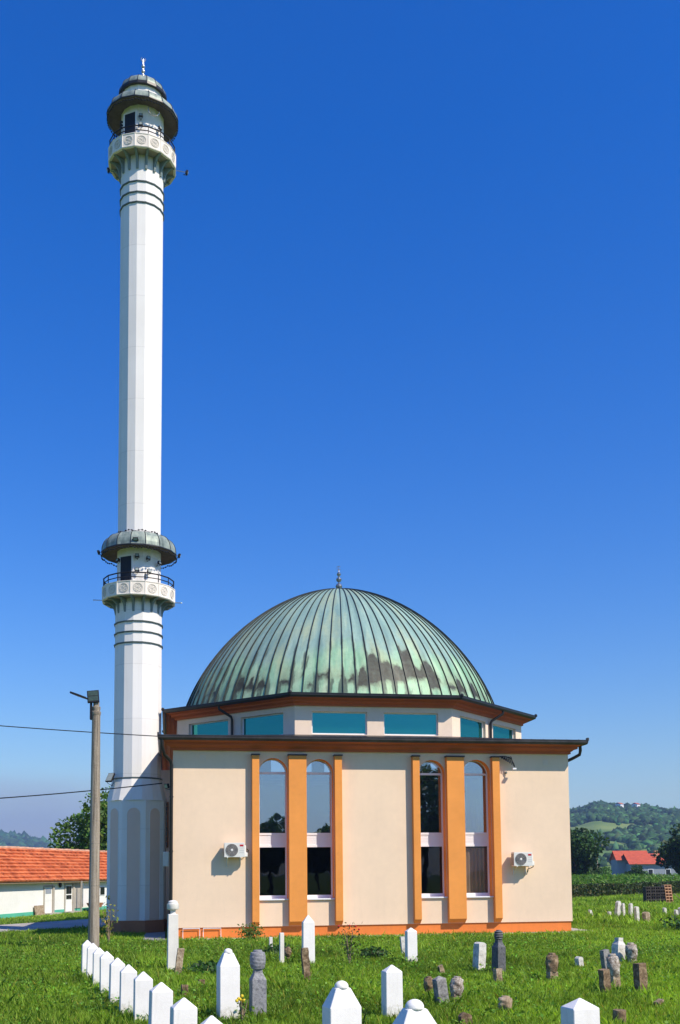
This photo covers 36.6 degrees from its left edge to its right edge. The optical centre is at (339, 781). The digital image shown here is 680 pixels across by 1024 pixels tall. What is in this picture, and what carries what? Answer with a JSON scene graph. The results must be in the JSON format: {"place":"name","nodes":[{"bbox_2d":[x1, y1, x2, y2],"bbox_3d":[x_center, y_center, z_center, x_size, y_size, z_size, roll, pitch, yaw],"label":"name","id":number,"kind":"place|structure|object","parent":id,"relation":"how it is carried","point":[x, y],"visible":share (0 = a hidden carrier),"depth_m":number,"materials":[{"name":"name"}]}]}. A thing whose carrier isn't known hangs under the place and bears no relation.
{"place":"outdoors","nodes":[
{"label":"outdoors","id":0,"kind":"place"},
{"bbox_2d":[0,917,105,930],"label":"path","id":1,"kind":"structure","parent":0,"point":[51,924],"depth_m":49.10,"materials":[{"name":"concrete"}]},
{"bbox_2d":[144,931,164,940],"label":"side path","id":2,"kind":"structure","parent":0,"point":[155,935],"depth_m":39.32,"materials":[{"name":"grey concrete"}]},
{"bbox_2d":[0,893,679,1023],"bbox_3d":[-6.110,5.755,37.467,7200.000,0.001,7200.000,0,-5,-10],"label":"ground","id":3,"kind":"structure","parent":0,"point":[12,922],"depth_m":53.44,"materials":[{"name":"green plant"}]},
{"bbox_2d":[34,905,44,915],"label":"board","id":4,"kind":"object","parent":3,"relation":"on","point":[39,910],"visible":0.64,"depth_m":61.46,"materials":[{"name":"beige wood"}]},
{"bbox_2d":[0,846,106,918],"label":"shed","id":5,"kind":"structure","parent":3,"relation":"on","point":[31,878],"depth_m":63.76,"materials":[{"name":"white paint"}]},
{"bbox_2d":[43,886,61,914],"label":"door","id":6,"kind":"structure","parent":5,"relation":"in","point":[48,891],"depth_m":63.01,"materials":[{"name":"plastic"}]},
{"bbox_2d":[63,883,79,912],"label":"door","id":7,"kind":"structure","parent":5,"relation":"in","point":[69,889],"depth_m":65.65,"materials":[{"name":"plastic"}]},
{"bbox_2d":[100,886,104,894],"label":"window","id":8,"kind":"structure","parent":5,"relation":"in","point":[102,889],"depth_m":70.57,"materials":[{"name":"black glass"}]},
{"bbox_2d":[47,786,109,850],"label":"broad tree","id":9,"kind":"object","parent":3,"relation":"on","point":[82,830],"visible":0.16,"depth_m":83.95,"materials":[{"name":"green plant"}]},
{"bbox_2d":[70,690,100,946],"bbox_3d":[-8.228,1.318,33.130,1.029,8.719,0.361,0,-5,-10],"label":"utility pole","id":10,"kind":"object","parent":3,"relation":"on","point":[94,870],"visible":0.97,"depth_m":33.07,"materials":[{"name":"concrete"}]},
{"bbox_2d":[81,940,90,972],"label":"gravestone","id":11,"kind":"object","parent":3,"relation":"on","point":[86,944],"visible":0.43,"depth_m":24.35,"materials":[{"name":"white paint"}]},
{"bbox_2d":[86,943,97,975],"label":"gravestone","id":12,"kind":"object","parent":3,"relation":"on","point":[92,948],"visible":0.47,"depth_m":23.07,"materials":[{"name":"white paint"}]},
{"bbox_2d":[92,948,104,986],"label":"gravestone","id":13,"kind":"object","parent":3,"relation":"on","point":[98,953],"visible":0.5,"depth_m":21.76,"materials":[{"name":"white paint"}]},
{"bbox_2d":[99,951,113,992],"bbox_3d":[-4.667,3.899,20.588,0.270,1.018,0.194,1,-5,-19],"label":"gravestone","id":14,"kind":"object","parent":3,"relation":"on","point":[106,958],"visible":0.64,"depth_m":20.49,"materials":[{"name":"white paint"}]},
{"bbox_2d":[99,895,118,942],"bbox_3d":[-7.906,4.727,35.041,0.858,1.760,0.825,-2,-5,16],"label":"sapling","id":15,"kind":"object","parent":3,"relation":"on","point":[109,927],"visible":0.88,"depth_m":34.99,"materials":[{"name":"green plant"}]},
{"bbox_2d":[109,958,124,1001],"bbox_3d":[-4.120,3.758,19.005,0.270,1.013,0.194,2,-6,-21],"label":"gravestone","id":16,"kind":"object","parent":3,"relation":"on","point":[116,966],"visible":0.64,"depth_m":18.92,"materials":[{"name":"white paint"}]},
{"bbox_2d":[119,964,136,1011],"bbox_3d":[-3.614,3.625,17.551,0.280,1.014,0.202,1,-5,-18],"label":"gravestone","id":17,"kind":"object","parent":3,"relation":"on","point":[128,973],"visible":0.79,"depth_m":17.46,"materials":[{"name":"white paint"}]},
{"bbox_2d":[101,58,177,934],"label":"minaret","id":18,"kind":"object","parent":3,"relation":"on","point":[142,162],"visible":0.99,"depth_m":43.02,"materials":[{"name":"white paint"}]},
{"bbox_2d":[105,773,114,785],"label":"solar floodlight","id":19,"kind":"object","parent":18,"relation":"attached to","point":[110,777],"visible":1,"depth_m":41.87,"materials":[{"name":"black plastic"}]},
{"bbox_2d":[133,972,152,1022],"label":"gravestone","id":20,"kind":"object","parent":3,"relation":"on","point":[143,985],"visible":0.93,"depth_m":16.25,"materials":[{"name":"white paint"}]},
{"bbox_2d":[148,982,172,1023],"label":"gravestone","id":21,"kind":"object","parent":3,"relation":"on","point":[160,999],"visible":0.95,"depth_m":14.52,"materials":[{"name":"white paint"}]},
{"bbox_2d":[167,900,178,969],"bbox_3d":[-4.079,3.817,25.094,0.340,1.860,0.290,1,-5,-15],"label":"gravestone","id":22,"kind":"object","parent":3,"relation":"on","point":[172,928],"visible":0.86,"depth_m":25.01,"materials":[{"name":"white stone"}]},
{"bbox_2d":[174,948,184,974],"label":"gravestone","id":23,"kind":"object","parent":3,"relation":"on","point":[179,958],"visible":0.78,"depth_m":24.12,"materials":[{"name":"beige stone"}]},
{"bbox_2d":[170,998,196,1023],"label":"gravestone","id":24,"kind":"object","parent":3,"relation":"on","point":[183,1010],"visible":1,"depth_m":12.76,"materials":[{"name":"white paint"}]},
{"bbox_2d":[181,984,188,994],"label":"gravestone","id":25,"kind":"object","parent":3,"relation":"on","point":[186,986],"visible":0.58,"depth_m":19.88,"materials":[{"name":"brown stone"}]},
{"bbox_2d":[171,960,249,974],"bbox_3d":[-3.123,4.453,24.714,1.866,0.429,1.695,0,-5,-10],"label":"weed","id":26,"kind":"object","parent":3,"relation":"on","point":[211,964],"visible":0.61,"depth_m":24.38,"materials":[{"name":"green plant"}]},
{"bbox_2d":[201,1015,221,1023],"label":"gravestone","id":27,"kind":"object","parent":3,"relation":"on","point":[211,1019],"visible":1,"depth_m":11.09,"materials":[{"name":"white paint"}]},
{"bbox_2d":[216,948,239,1021],"bbox_3d":[-1.829,3.388,16.817,0.330,1.325,0.270,1,-5,-19],"label":"gravestone","id":28,"kind":"object","parent":3,"relation":"on","point":[228,982],"visible":0.98,"depth_m":16.70,"materials":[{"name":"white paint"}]},
{"bbox_2d":[235,994,247,1019],"bbox_3d":[-1.551,3.643,16.340,0.232,0.531,0.305,0,-5,-10],"label":"wildflower","id":29,"kind":"object","parent":3,"relation":"on","point":[242,1010],"visible":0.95,"depth_m":16.33,"materials":[{"name":"yellow plant"}]},
{"bbox_2d":[232,922,264,939],"bbox_3d":[-3.183,5.349,36.659,1.184,0.724,1.321,-4,-6,37],"label":"shrub","id":30,"kind":"object","parent":3,"relation":"on","point":[250,933],"visible":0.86,"depth_m":36.57,"materials":[{"name":"green plant"}]},
{"bbox_2d":[249,950,266,1014],"bbox_3d":[-1.381,3.458,17.293,0.276,1.260,0.261,1,-5,-17],"label":"gravestone","id":31,"kind":"object","parent":3,"relation":"on","point":[257,989],"visible":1,"depth_m":17.20,"materials":[{"name":"grey stone"}]},
{"bbox_2d":[269,937,272,946],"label":"gravestone","id":32,"kind":"object","parent":3,"relation":"on","point":[270,940],"visible":0.38,"depth_m":29.79,"materials":[{"name":"white stone"}]},
{"bbox_2d":[259,942,296,953],"bbox_3d":[-1.773,4.830,29.473,1.070,0.478,1.019,2,-5,-23],"label":"weed","id":33,"kind":"object","parent":3,"relation":"on","point":[273,948],"visible":0.5,"depth_m":29.33,"materials":[{"name":"green plant"}]},
{"bbox_2d":[279,933,283,962],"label":"gravestone","id":34,"kind":"object","parent":3,"relation":"on","point":[281,946],"visible":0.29,"depth_m":26.32,"materials":[{"name":"stone"}]},
{"bbox_2d":[284,947,291,958],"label":"gravestone","id":35,"kind":"object","parent":3,"relation":"on","point":[287,951],"visible":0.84,"depth_m":27.51,"materials":[{"name":"brown stone"}]},
{"bbox_2d":[300,947,310,981],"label":"gravestone","id":36,"kind":"object","parent":3,"relation":"on","point":[305,964],"visible":0.76,"depth_m":22.47,"materials":[{"name":"brown stone"}]},
{"bbox_2d":[302,915,314,962],"bbox_3d":[-0.805,4.119,26.125,0.310,1.478,0.160,1,-5,-17],"label":"gravestone","id":37,"kind":"object","parent":3,"relation":"on","point":[308,932],"visible":0.62,"depth_m":26.07,"materials":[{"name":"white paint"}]},
{"bbox_2d":[0,933,679,1023],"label":"clover","id":38,"kind":"object","parent":3,"relation":"on","point":[205,949],"visible":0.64,"depth_m":24.95,"materials":[{"name":"green plant"}]},
{"bbox_2d":[322,981,361,1023],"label":"gravestone","id":39,"kind":"object","parent":3,"relation":"on","point":[341,1005],"visible":1,"depth_m":11.40,"materials":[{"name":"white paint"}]},
{"bbox_2d":[334,922,363,962],"bbox_3d":[0.289,4.175,26.368,0.711,1.194,0.739,3,-6,-37],"label":"rose bush","id":40,"kind":"object","parent":3,"relation":"on","point":[349,953],"visible":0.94,"depth_m":26.35,"materials":[{"name":"green plant"}]},
{"bbox_2d":[157,566,588,938],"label":"mosque","id":41,"kind":"structure","parent":3,"relation":"on","point":[377,704],"depth_m":39.68,"materials":[{"name":"beige paint"}]},
{"bbox_2d":[0,725,157,736],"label":"overhead cable","id":42,"kind":"object","parent":41,"relation":"attached to","point":[77,731],"visible":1,"depth_m":36.91,"materials":[{"name":"black plastic"}]},
{"bbox_2d":[0,783,161,798],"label":"overhead cable","id":43,"kind":"object","parent":41,"relation":"attached to","point":[79,791],"visible":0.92,"depth_m":38.49,"materials":[{"name":"black plastic"}]},
{"bbox_2d":[163,852,168,865],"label":"meter box","id":44,"kind":"object","parent":41,"relation":"attached to","point":[165,858],"visible":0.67,"depth_m":40.83,"materials":[{"name":"beige metal"}]},
{"bbox_2d":[164,852,167,865],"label":"door","id":45,"kind":"structure","parent":44,"relation":"in","point":[165,853],"depth_m":40.82,"materials":[{"name":"beige metal"}]},
{"bbox_2d":[166,802,168,847],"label":"side window","id":46,"kind":"structure","parent":41,"relation":"in","point":[167,803],"depth_m":44.96,"materials":[{"name":"brown paint"}]},
{"bbox_2d":[191,720,227,734],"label":"drum window","id":47,"kind":"structure","parent":41,"relation":"in","point":[217,727],"depth_m":42.04,"materials":[{"name":"teal glass"}]},
{"bbox_2d":[224,843,248,866],"bbox_3d":[-3.815,2.677,37.877,0.920,0.882,0.484,0,-5,-10],"label":"air conditioner","id":48,"kind":"object","parent":41,"relation":"attached to","point":[235,850],"visible":1,"depth_m":37.67,"materials":[{"name":"beige metal"}]},
{"bbox_2d":[243,713,282,734],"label":"drum window","id":49,"kind":"structure","parent":41,"relation":"in","point":[272,724],"depth_m":40.40,"materials":[{"name":"teal glass"}]},
{"bbox_2d":[259,759,288,900],"bbox_3d":[-2.518,1.764,38.614,1.120,5.315,0.520,0,-5,-10],"label":"window","id":50,"kind":"structure","parent":41,"relation":"in","point":[272,846],"depth_m":38.71,"materials":[{"name":"black glass"}]},
{"bbox_2d":[307,760,334,899],"bbox_3d":[-0.787,1.784,38.903,1.090,5.295,0.520,0,-5,-10],"label":"window","id":51,"kind":"structure","parent":41,"relation":"in","point":[319,845],"depth_m":39.01,"materials":[{"name":"black glass"}]},
{"bbox_2d":[312,712,366,734],"bbox_3d":[-0.041,-2.261,39.761,2.165,0.880,0.100,0,-5,-10],"label":"drum window","id":52,"kind":"structure","parent":41,"relation":"in","point":[355,723],"depth_m":39.77,"materials":[{"name":"teal glass"}]},
{"bbox_2d":[384,713,437,735],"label":"drum window","id":53,"kind":"structure","parent":41,"relation":"in","point":[394,723],"depth_m":40.24,"materials":[{"name":"teal glass"}]},
{"bbox_2d":[420,761,447,897],"bbox_3d":[3.518,1.808,39.624,1.080,5.295,0.520,0,-5,-10],"label":"window","id":54,"kind":"structure","parent":41,"relation":"in","point":[432,848],"depth_m":39.74,"materials":[{"name":"black glass"}]},
{"bbox_2d":[460,717,482,737],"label":"drum window","id":55,"kind":"structure","parent":41,"relation":"in","point":[468,727],"depth_m":41.93,"materials":[{"name":"teal glass"}]},
{"bbox_2d":[464,761,493,897],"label":"window","id":56,"kind":"structure","parent":41,"relation":"in","point":[477,859],"depth_m":40.13,"materials":[{"name":"black glass"}]},
{"bbox_2d":[493,725,512,738],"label":"drum window","id":57,"kind":"structure","parent":41,"relation":"in","point":[498,731],"depth_m":44.23,"materials":[{"name":"teal glass"}]},
{"bbox_2d":[500,756,515,769],"bbox_3d":[6.446,-0.751,39.902,0.767,0.537,0.142,-1,-5,0],"label":"cable bracket","id":58,"kind":"object","parent":41,"relation":"attached to","point":[506,757],"visible":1,"depth_m":39.91,"materials":[{"name":"black metal"}]},
{"bbox_2d":[511,852,533,874],"bbox_3d":[7.057,3.146,39.665,0.881,0.882,0.493,0,-5,-10],"label":"air conditioner","id":59,"kind":"object","parent":41,"relation":"attached to","point":[525,859],"visible":1,"depth_m":39.46,"materials":[{"name":"beige metal"}]},
{"bbox_2d":[357,946,390,959],"bbox_3d":[0.884,4.636,27.631,0.922,0.493,1.111,-2,-5,20],"label":"weed","id":60,"kind":"object","parent":3,"relation":"on","point":[372,952],"visible":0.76,"depth_m":27.61,"materials":[{"name":"green plant"}]},
{"bbox_2d":[381,965,402,1018],"bbox_3d":[0.852,3.514,16.848,0.295,1.032,0.240,1,-5,-18],"label":"gravestone","id":61,"kind":"object","parent":3,"relation":"on","point":[391,988],"visible":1,"depth_m":16.75,"materials":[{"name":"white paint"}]},
{"bbox_2d":[400,936,404,952],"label":"gravestone","id":62,"kind":"object","parent":3,"relation":"on","point":[402,941],"visible":0.56,"depth_m":29.38,"materials":[{"name":"stone"}]},
{"bbox_2d":[405,928,417,962],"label":"gravestone","id":63,"kind":"object","parent":3,"relation":"on","point":[411,943],"visible":0.68,"depth_m":26.79,"materials":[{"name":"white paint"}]},
{"bbox_2d":[393,999,436,1023],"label":"gravestone","id":64,"kind":"object","parent":3,"relation":"on","point":[414,1011],"visible":1,"depth_m":9.64,"materials":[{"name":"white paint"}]},
{"bbox_2d":[423,976,432,990],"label":"gravestone","id":65,"kind":"object","parent":3,"relation":"on","point":[428,983],"visible":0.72,"depth_m":19.64,"materials":[{"name":"brown stone"}]},
{"bbox_2d":[432,976,448,1002],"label":"gravestone","id":66,"kind":"object","parent":3,"relation":"on","point":[440,988],"visible":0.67,"depth_m":18.34,"materials":[{"name":"grey stone"}]},
{"bbox_2d":[438,964,444,972],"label":"gravestone","id":67,"kind":"object","parent":3,"relation":"on","point":[441,967],"visible":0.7,"depth_m":23.80,"materials":[{"name":"beige stone"}]},
{"bbox_2d":[449,976,463,1000],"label":"gravestone","id":68,"kind":"object","parent":3,"relation":"on","point":[456,986],"visible":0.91,"depth_m":18.70,"materials":[{"name":"stone"}]},
{"bbox_2d":[458,1012,471,1023],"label":"gravestone","id":69,"kind":"object","parent":3,"relation":"on","point":[463,1016],"visible":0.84,"depth_m":15.85,"materials":[{"name":"brown stone"}]},
{"bbox_2d":[473,942,486,970],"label":"gravestone","id":70,"kind":"object","parent":3,"relation":"on","point":[479,952],"visible":0.84,"depth_m":24.78,"materials":[{"name":"stone"}]},
{"bbox_2d":[493,968,501,981],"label":"gravestone","id":71,"kind":"object","parent":3,"relation":"on","point":[497,972],"visible":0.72,"depth_m":21.75,"materials":[{"name":"beige stone"}]},
{"bbox_2d":[492,930,505,971],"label":"gravestone","id":72,"kind":"object","parent":3,"relation":"on","point":[498,954],"visible":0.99,"depth_m":24.04,"materials":[{"name":"stone"}]},
{"bbox_2d":[498,996,512,1010],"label":"gravestone","id":73,"kind":"object","parent":3,"relation":"on","point":[504,1000],"visible":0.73,"depth_m":17.16,"materials":[{"name":"beige stone"}]},
{"bbox_2d":[545,953,558,979],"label":"gravestone","id":74,"kind":"object","parent":3,"relation":"on","point":[551,962],"visible":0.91,"depth_m":21.92,"materials":[{"name":"beige stone"}]},
{"bbox_2d":[575,956,583,965],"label":"gravestone","id":75,"kind":"object","parent":3,"relation":"on","point":[578,960],"visible":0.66,"depth_m":25.08,"materials":[{"name":"stone"}]},
{"bbox_2d":[561,998,599,1023],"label":"gravestone","id":76,"kind":"object","parent":3,"relation":"on","point":[579,1011],"visible":1,"depth_m":12.05,"materials":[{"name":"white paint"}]},
{"bbox_2d":[570,827,609,874],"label":"broad tree","id":77,"kind":"object","parent":3,"relation":"on","point":[586,850],"visible":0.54,"depth_m":127.24,"materials":[{"name":"green plant"}]},
{"bbox_2d":[593,866,603,874],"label":"bush","id":78,"kind":"object","parent":3,"relation":"on","point":[598,870],"visible":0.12,"depth_m":134.47,"materials":[{"name":"green plant"}]},
{"bbox_2d":[597,969,610,991],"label":"gravestone","id":79,"kind":"object","parent":3,"relation":"on","point":[604,979],"visible":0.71,"depth_m":19.50,"materials":[{"name":"brown stone"}]},
{"bbox_2d":[599,949,609,968],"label":"gravestone","id":80,"kind":"object","parent":3,"relation":"on","point":[604,953],"visible":0.38,"depth_m":21.52,"materials":[{"name":"grey stone"}]},
{"bbox_2d":[601,866,611,874],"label":"bush","id":81,"kind":"object","parent":3,"relation":"on","point":[608,871],"visible":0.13,"depth_m":142.39,"materials":[{"name":"green plant"}]},
{"bbox_2d":[606,953,620,986],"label":"gravestone","id":82,"kind":"object","parent":3,"relation":"on","point":[613,963],"visible":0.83,"depth_m":20.35,"materials":[{"name":"beige stone"}]},
{"bbox_2d":[614,901,620,914],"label":"gravestone","id":83,"kind":"object","parent":3,"relation":"on","point":[618,907],"visible":0.75,"depth_m":51.95,"materials":[{"name":"stone"}]},
{"bbox_2d":[611,938,625,961],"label":"gravestone","id":84,"kind":"object","parent":3,"relation":"on","point":[618,947],"visible":0.64,"depth_m":26.11,"materials":[{"name":"stone"}]},
{"bbox_2d":[613,1009,625,1023],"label":"gravestone","id":85,"kind":"object","parent":3,"relation":"on","point":[620,1013],"visible":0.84,"depth_m":15.71,"materials":[{"name":"brown stone"}]},
{"bbox_2d":[621,903,624,915],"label":"gravestone","id":86,"kind":"object","parent":3,"relation":"on","point":[623,908],"visible":0.79,"depth_m":51.92,"materials":[{"name":"stone"}]},
{"bbox_2d":[571,872,679,885],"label":"maize field","id":87,"kind":"structure","parent":3,"relation":"on","point":[626,878],"depth_m":105.44,"materials":[{"name":"green plant"}]},
{"bbox_2d":[572,880,679,897],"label":"hedge","id":88,"kind":"object","parent":3,"relation":"on","point":[594,889],"visible":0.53,"depth_m":90.72,"materials":[{"name":"green plant"}]},
{"bbox_2d":[628,903,632,915],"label":"gravestone","id":89,"kind":"object","parent":3,"relation":"on","point":[630,909],"visible":0.68,"depth_m":51.85,"materials":[{"name":"stone"}]},
{"bbox_2d":[625,942,637,962],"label":"gravestone","id":90,"kind":"object","parent":3,"relation":"on","point":[631,951],"visible":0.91,"depth_m":25.75,"materials":[{"name":"stone"}]},
{"bbox_2d":[624,864,648,874],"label":"bush","id":91,"kind":"object","parent":3,"relation":"on","point":[633,870],"visible":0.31,"depth_m":148.16,"materials":[{"name":"green plant"}]},
{"bbox_2d":[634,907,639,921],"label":"gravestone","id":92,"kind":"object","parent":3,"relation":"on","point":[636,912],"visible":0.77,"depth_m":45.94,"materials":[{"name":"stone"}]},
{"bbox_2d":[632,963,647,990],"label":"gravestone","id":93,"kind":"object","parent":3,"relation":"on","point":[640,973],"visible":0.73,"depth_m":19.41,"materials":[{"name":"brown stone"}]},
{"bbox_2d":[642,912,649,921],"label":"gravestone","id":94,"kind":"object","parent":3,"relation":"on","point":[645,915],"visible":0.7,"depth_m":45.87,"materials":[{"name":"beige stone"}]},
{"bbox_2d":[654,998,663,1006],"bbox_3d":[5.463,3.854,17.488,0.159,0.333,0.126,-23,5,-26],"label":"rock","id":95,"kind":"object","parent":3,"relation":"on","point":[660,999],"visible":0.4,"depth_m":17.45,"materials":[{"name":"beige stone"}]},
{"bbox_2d":[653,823,679,873],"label":"broad tree","id":96,"kind":"object","parent":3,"relation":"on","point":[669,852],"visible":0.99,"depth_m":130.04,"materials":[{"name":"green plant"}]},
{"bbox_2d":[659,915,679,928],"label":"weed","id":97,"kind":"object","parent":3,"relation":"on","point":[676,921],"visible":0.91,"depth_m":40.16,"materials":[{"name":"green plant"}]},
{"bbox_2d":[0,0,679,843],"label":"sky","id":98,"kind":"structure","parent":0,"point":[421,289],"materials":[{"name":"blue"}]},
{"bbox_2d":[189,928,592,939],"bbox_3d":[0.555,6.554,46.327,16.580,0.235,16.450,0,-5,-10],"label":"apron","id":99,"kind":"object","parent":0,"point":[576,929],"visible":0.02,"depth_m":39.54,"materials":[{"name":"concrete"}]},
{"bbox_2d":[570,821,669,872],"bbox_3d":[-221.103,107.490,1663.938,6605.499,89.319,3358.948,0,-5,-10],"label":"hills","id":100,"kind":"structure","parent":0,"point":[595,826],"depth_m":825.61,"materials":[{"name":"green plant"}]},
{"bbox_2d":[0,800,679,866],"bbox_3d":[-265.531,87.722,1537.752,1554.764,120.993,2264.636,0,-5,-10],"label":"woodland","id":101,"kind":"object","parent":100,"relation":"on","point":[638,837],"visible":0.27,"depth_m":865.96,"materials":[{"name":"green plant"}]},
{"bbox_2d":[609,851,676,876],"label":"red roofed house","id":102,"kind":"structure","parent":0,"point":[622,862],"depth_m":192.15,"materials":[{"name":"tile"}]},
{"bbox_2d":[665,869,670,874],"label":"window","id":103,"kind":"structure","parent":102,"relation":"in","point":[667,871],"depth_m":189.45,"materials":[{"name":"white glass"}]}
]}

